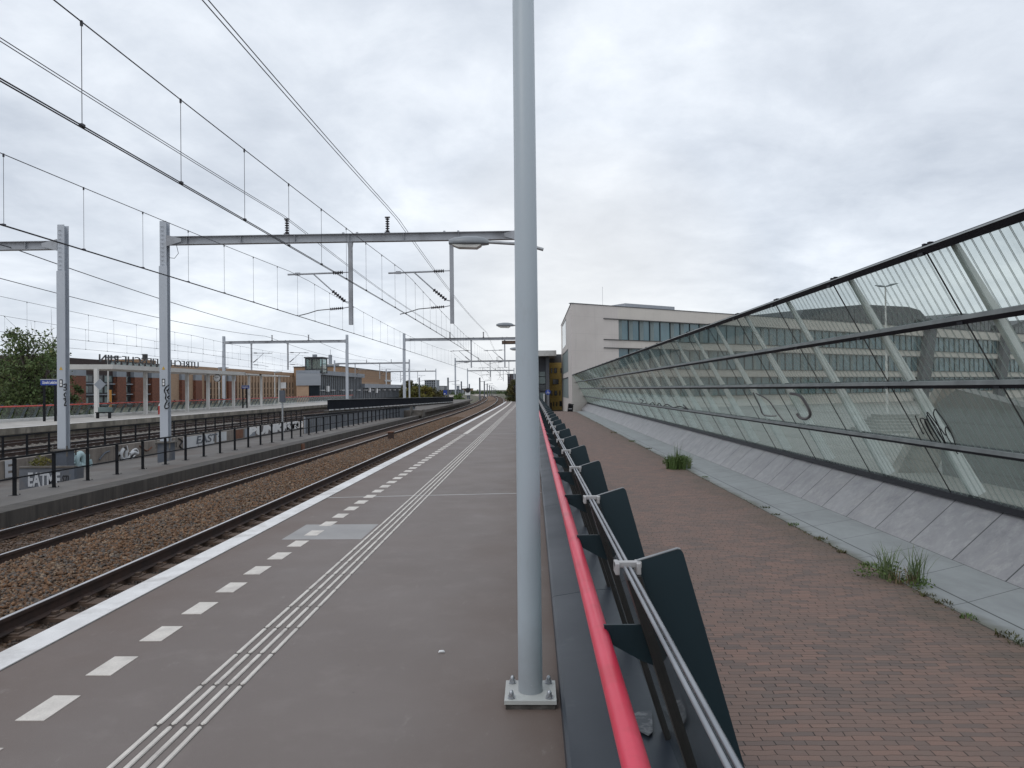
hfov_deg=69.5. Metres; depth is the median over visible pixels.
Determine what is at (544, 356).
glass entrance
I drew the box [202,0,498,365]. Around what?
feeder cable
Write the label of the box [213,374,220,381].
platform clock
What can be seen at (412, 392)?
bush
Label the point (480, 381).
line post
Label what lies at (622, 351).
window
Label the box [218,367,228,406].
lamp post
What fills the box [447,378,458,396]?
line post
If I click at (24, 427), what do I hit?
opposite platform
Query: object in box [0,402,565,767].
platform
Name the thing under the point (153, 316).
feeder cable
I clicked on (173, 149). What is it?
feeder cable
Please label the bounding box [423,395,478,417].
verge
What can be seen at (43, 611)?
railway track
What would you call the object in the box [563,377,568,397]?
window
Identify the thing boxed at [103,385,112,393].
window
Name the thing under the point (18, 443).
railway track
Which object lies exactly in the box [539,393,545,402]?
window
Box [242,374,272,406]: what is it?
canopy post
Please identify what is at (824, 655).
path
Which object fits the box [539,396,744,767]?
parapet railing
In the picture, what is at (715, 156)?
sky
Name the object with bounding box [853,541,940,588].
clump
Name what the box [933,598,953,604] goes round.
weed tuft
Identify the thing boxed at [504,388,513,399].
tree
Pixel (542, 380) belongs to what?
window
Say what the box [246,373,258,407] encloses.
canopy post
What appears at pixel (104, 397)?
window
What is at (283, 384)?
canopy post
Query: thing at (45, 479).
concrete box
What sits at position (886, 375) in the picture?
street lamp
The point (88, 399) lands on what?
window
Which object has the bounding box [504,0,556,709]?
lamp post
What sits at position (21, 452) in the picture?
railway track
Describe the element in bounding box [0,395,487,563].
railway track
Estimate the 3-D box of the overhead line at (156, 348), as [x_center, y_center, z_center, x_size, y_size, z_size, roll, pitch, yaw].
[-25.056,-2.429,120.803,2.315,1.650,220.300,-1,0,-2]
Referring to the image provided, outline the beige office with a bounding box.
[561,287,1023,410]
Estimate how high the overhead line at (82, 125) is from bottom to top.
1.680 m
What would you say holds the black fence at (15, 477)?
on the walkway
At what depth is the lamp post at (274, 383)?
119.06 m
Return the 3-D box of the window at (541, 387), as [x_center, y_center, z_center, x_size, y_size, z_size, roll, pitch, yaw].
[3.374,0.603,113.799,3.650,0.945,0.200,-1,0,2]
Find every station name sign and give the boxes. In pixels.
[40,379,56,420]
[241,385,249,407]
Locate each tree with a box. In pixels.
[0,316,84,418]
[0,356,22,416]
[23,349,78,416]
[70,384,91,414]
[399,380,418,397]
[412,383,435,387]
[415,386,434,397]
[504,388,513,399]
[506,379,515,401]
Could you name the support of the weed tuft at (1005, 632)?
on the gutter
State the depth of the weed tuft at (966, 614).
7.72 m
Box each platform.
[0,402,374,440]
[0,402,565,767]
[381,399,471,416]
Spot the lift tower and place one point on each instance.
(314, 361)
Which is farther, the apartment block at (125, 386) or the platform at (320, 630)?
the apartment block at (125, 386)
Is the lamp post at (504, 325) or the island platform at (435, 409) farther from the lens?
the island platform at (435, 409)
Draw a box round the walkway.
[0,418,398,506]
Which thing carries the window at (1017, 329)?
in the beige office
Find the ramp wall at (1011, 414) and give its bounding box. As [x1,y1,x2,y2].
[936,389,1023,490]
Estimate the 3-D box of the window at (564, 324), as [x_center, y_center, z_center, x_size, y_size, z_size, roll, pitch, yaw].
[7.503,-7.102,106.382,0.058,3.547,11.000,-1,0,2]
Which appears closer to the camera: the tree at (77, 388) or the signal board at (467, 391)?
the tree at (77, 388)
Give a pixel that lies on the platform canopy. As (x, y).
(97, 368)
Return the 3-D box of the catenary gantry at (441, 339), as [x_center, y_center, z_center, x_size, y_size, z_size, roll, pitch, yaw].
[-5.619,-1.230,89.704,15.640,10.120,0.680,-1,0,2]
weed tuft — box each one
[918,591,936,596]
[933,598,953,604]
[959,613,976,620]
[994,629,1019,638]
[999,636,1023,646]
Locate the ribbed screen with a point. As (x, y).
(400, 411)
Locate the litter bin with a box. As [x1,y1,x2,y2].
[567,403,573,411]
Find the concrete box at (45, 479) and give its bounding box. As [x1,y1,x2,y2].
[17,466,83,489]
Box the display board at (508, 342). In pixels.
[502,341,514,343]
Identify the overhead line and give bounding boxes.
[0,0,500,378]
[0,152,483,379]
[0,296,401,379]
[0,315,402,377]
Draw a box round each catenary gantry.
[0,225,76,465]
[154,217,513,462]
[222,335,348,405]
[334,359,409,397]
[386,369,436,396]
[403,332,514,404]
[454,357,515,393]
[467,368,514,397]
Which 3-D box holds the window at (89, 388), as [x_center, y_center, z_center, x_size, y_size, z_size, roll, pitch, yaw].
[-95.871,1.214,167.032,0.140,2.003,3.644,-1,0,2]
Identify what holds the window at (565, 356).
in the beige office
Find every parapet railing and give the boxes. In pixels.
[0,394,350,421]
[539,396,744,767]
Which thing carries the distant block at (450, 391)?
on the ground
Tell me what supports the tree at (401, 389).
on the ground
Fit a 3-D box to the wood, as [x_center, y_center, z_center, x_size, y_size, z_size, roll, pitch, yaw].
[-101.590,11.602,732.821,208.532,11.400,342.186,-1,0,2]
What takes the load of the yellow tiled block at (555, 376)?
on the ground
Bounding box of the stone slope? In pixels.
[582,403,1023,588]
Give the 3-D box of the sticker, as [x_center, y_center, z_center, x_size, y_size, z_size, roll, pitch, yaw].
[0.612,1.550,3.380,0.096,0.005,0.254,-1,0,2]
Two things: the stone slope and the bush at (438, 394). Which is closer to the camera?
the stone slope
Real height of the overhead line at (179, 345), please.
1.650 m
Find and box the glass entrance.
[538,350,555,406]
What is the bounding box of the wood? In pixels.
[451,390,504,393]
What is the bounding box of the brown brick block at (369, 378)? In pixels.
[294,366,391,399]
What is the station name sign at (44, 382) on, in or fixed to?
on the opposite platform at (24, 427)
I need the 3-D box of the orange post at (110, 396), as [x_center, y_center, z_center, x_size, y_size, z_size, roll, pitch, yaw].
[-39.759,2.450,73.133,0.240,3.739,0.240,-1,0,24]
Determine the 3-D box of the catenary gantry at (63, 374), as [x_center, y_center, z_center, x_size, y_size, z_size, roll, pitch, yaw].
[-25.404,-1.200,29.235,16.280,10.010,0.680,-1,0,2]
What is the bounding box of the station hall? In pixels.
[296,370,400,401]
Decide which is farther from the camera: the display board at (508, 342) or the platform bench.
the platform bench
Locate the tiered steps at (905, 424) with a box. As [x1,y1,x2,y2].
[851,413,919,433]
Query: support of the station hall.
on the ground
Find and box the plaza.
[622,397,1023,506]
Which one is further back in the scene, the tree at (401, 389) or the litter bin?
the tree at (401, 389)
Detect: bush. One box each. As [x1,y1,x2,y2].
[406,386,422,397]
[426,388,445,396]
[453,393,463,399]
[662,443,692,469]
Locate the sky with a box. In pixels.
[0,0,1023,389]
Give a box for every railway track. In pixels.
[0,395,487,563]
[0,395,505,651]
[0,406,384,457]
[0,407,363,449]
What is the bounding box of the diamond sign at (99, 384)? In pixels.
[94,379,105,389]
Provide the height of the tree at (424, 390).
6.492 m
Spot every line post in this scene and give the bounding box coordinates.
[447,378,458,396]
[479,378,489,400]
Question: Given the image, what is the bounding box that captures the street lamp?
[875,283,897,413]
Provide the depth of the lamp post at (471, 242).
14.01 m
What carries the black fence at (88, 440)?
on the far track bed
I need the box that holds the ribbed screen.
[303,406,415,433]
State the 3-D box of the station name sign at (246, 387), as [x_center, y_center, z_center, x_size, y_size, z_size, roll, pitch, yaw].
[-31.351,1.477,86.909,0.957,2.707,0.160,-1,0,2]
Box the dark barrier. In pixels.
[324,397,452,412]
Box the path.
[553,411,1023,767]
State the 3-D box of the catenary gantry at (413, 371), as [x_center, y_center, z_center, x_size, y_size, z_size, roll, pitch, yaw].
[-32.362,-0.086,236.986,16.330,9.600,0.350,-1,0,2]
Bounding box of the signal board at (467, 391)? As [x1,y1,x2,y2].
[465,388,469,397]
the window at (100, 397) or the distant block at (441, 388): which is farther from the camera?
the distant block at (441, 388)
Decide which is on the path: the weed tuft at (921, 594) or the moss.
the moss
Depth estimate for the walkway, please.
27.95 m
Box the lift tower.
[304,354,328,373]
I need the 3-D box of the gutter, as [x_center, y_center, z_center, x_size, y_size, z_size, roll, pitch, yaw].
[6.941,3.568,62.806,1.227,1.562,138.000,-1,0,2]
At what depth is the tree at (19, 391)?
62.02 m
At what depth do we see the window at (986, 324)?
141.02 m
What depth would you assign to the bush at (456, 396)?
149.87 m
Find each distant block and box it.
[425,380,439,390]
[439,386,446,390]
[449,389,463,393]
[507,374,515,391]
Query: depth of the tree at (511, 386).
149.61 m
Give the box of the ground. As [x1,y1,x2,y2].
[0,390,561,428]
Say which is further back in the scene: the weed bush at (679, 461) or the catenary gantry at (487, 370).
the catenary gantry at (487, 370)
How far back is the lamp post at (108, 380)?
67.00 m
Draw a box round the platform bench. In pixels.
[95,407,112,417]
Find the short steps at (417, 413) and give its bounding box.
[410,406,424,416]
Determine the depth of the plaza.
40.45 m
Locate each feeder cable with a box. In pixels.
[0,37,480,363]
[0,244,401,367]
[0,278,399,369]
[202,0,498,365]
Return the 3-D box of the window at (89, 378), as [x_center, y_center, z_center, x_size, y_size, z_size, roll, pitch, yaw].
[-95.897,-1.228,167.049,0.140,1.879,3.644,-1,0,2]
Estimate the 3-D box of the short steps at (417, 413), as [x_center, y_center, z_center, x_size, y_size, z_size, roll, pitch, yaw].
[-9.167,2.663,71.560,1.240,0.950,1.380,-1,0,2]
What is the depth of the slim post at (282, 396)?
37.38 m
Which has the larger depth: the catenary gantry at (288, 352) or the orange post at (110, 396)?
the catenary gantry at (288, 352)
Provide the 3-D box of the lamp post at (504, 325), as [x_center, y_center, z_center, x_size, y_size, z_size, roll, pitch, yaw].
[0.239,-0.455,32.425,1.812,4.732,0.330,-1,0,2]
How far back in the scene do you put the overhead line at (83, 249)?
19.42 m
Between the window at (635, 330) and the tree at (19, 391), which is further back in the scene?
the window at (635, 330)
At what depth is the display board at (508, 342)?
49.94 m
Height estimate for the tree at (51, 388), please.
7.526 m
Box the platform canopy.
[70,354,245,416]
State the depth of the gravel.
14.36 m
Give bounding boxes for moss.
[589,418,996,629]
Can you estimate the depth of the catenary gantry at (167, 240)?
29.74 m
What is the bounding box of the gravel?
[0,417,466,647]
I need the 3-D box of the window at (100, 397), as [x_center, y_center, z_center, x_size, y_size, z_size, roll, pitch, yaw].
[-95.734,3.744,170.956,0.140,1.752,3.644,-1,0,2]
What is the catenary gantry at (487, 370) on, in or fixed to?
on the verge
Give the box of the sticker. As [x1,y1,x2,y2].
[634,710,652,735]
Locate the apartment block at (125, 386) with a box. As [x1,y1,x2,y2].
[0,354,159,409]
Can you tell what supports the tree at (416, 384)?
on the ground
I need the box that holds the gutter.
[573,411,1023,646]
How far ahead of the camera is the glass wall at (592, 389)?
12.39 m
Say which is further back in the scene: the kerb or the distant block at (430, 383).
the distant block at (430, 383)
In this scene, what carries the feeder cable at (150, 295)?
attached to the catenary gantry at (63, 374)
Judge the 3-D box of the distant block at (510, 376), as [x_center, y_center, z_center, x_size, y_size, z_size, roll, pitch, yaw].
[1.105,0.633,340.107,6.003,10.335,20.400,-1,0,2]
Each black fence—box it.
[0,406,399,495]
[0,409,303,457]
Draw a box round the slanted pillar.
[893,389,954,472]
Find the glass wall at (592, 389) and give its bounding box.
[573,209,1023,517]
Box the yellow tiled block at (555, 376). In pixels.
[549,354,561,409]
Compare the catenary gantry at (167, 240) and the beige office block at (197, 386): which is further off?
the beige office block at (197, 386)
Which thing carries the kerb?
on the walkway
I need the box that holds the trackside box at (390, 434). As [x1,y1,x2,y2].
[387,431,394,438]
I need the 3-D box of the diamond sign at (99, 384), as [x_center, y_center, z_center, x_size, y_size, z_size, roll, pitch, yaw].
[-29.498,0.038,52.867,0.840,0.840,0.030,-1,0,2]
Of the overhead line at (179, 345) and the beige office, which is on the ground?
the beige office
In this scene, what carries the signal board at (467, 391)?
on the ground
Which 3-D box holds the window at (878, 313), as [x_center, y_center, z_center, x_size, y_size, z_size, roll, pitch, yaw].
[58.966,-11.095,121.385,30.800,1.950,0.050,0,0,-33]
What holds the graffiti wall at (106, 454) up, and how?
on the ground
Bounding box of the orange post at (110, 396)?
[109,390,111,406]
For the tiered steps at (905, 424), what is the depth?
43.04 m
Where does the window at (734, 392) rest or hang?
in the beige office
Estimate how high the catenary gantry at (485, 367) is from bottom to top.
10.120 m
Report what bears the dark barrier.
on the island platform at (435, 409)
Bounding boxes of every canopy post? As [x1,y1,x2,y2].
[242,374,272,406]
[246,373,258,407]
[264,375,289,405]
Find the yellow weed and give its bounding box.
[27,455,51,465]
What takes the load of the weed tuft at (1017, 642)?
on the gutter
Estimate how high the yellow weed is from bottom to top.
0.429 m
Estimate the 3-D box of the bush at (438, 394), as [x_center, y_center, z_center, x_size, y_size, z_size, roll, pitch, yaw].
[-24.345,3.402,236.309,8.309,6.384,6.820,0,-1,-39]
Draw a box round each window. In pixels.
[86,374,92,382]
[86,385,92,393]
[86,396,92,402]
[93,396,102,402]
[103,375,112,382]
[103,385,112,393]
[103,396,112,402]
[126,385,129,392]
[539,377,545,383]
[539,385,545,390]
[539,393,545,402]
[553,379,558,383]
[562,319,565,347]
[562,349,567,373]
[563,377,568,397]
[603,318,1023,353]
[604,347,1021,371]
[613,377,1023,397]
[813,308,920,324]
[943,321,995,330]
[1015,324,1023,332]
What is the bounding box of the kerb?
[0,415,422,528]
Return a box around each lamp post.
[107,356,120,402]
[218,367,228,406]
[274,371,278,402]
[449,236,543,250]
[496,323,514,327]
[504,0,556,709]
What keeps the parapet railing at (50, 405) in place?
on the opposite platform at (24, 427)
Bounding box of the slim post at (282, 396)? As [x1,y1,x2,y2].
[279,390,285,439]
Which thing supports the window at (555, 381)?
in the yellow tiled block at (555, 376)
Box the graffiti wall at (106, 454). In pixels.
[0,421,302,479]
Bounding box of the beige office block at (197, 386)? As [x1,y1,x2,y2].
[171,365,293,404]

